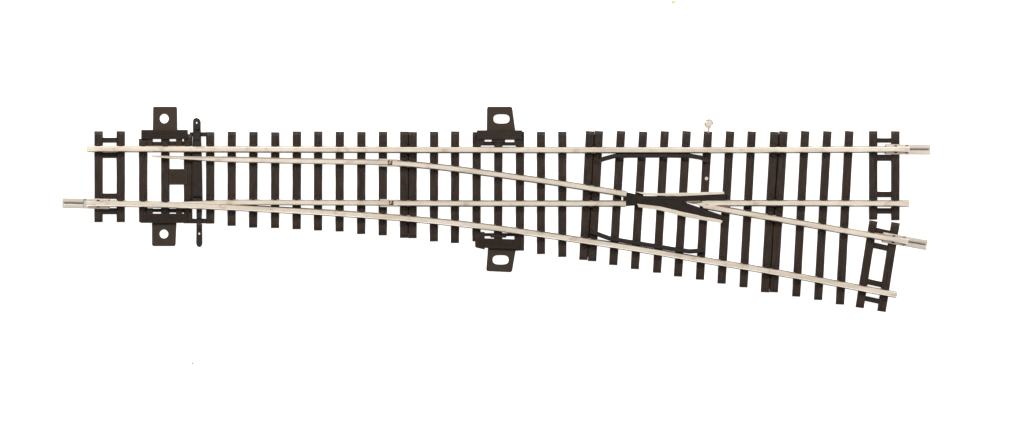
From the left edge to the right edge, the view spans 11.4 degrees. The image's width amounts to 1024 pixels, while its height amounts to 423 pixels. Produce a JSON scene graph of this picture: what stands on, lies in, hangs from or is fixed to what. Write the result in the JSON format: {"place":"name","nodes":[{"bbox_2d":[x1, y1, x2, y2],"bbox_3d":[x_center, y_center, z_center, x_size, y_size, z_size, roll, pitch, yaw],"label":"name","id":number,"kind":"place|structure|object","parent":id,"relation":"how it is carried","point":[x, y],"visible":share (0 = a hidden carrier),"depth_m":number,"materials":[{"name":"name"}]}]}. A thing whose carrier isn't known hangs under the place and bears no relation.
{"place":"outdoors","nodes":[
{"label":"outdoors","id":0,"kind":"place"},
{"bbox_2d":[0,0,1023,422],"bbox_3d":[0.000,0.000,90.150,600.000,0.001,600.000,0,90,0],"label":"ground","id":1,"kind":"structure","parent":0,"point":[108,320],"depth_m":90.15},
{"bbox_2d":[62,107,930,311],"bbox_3d":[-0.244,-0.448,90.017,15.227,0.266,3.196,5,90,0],"label":"railway turnout","id":2,"kind":"object","parent":1,"relation":"on","point":[661,201],"visible":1,"depth_m":90.04,"materials":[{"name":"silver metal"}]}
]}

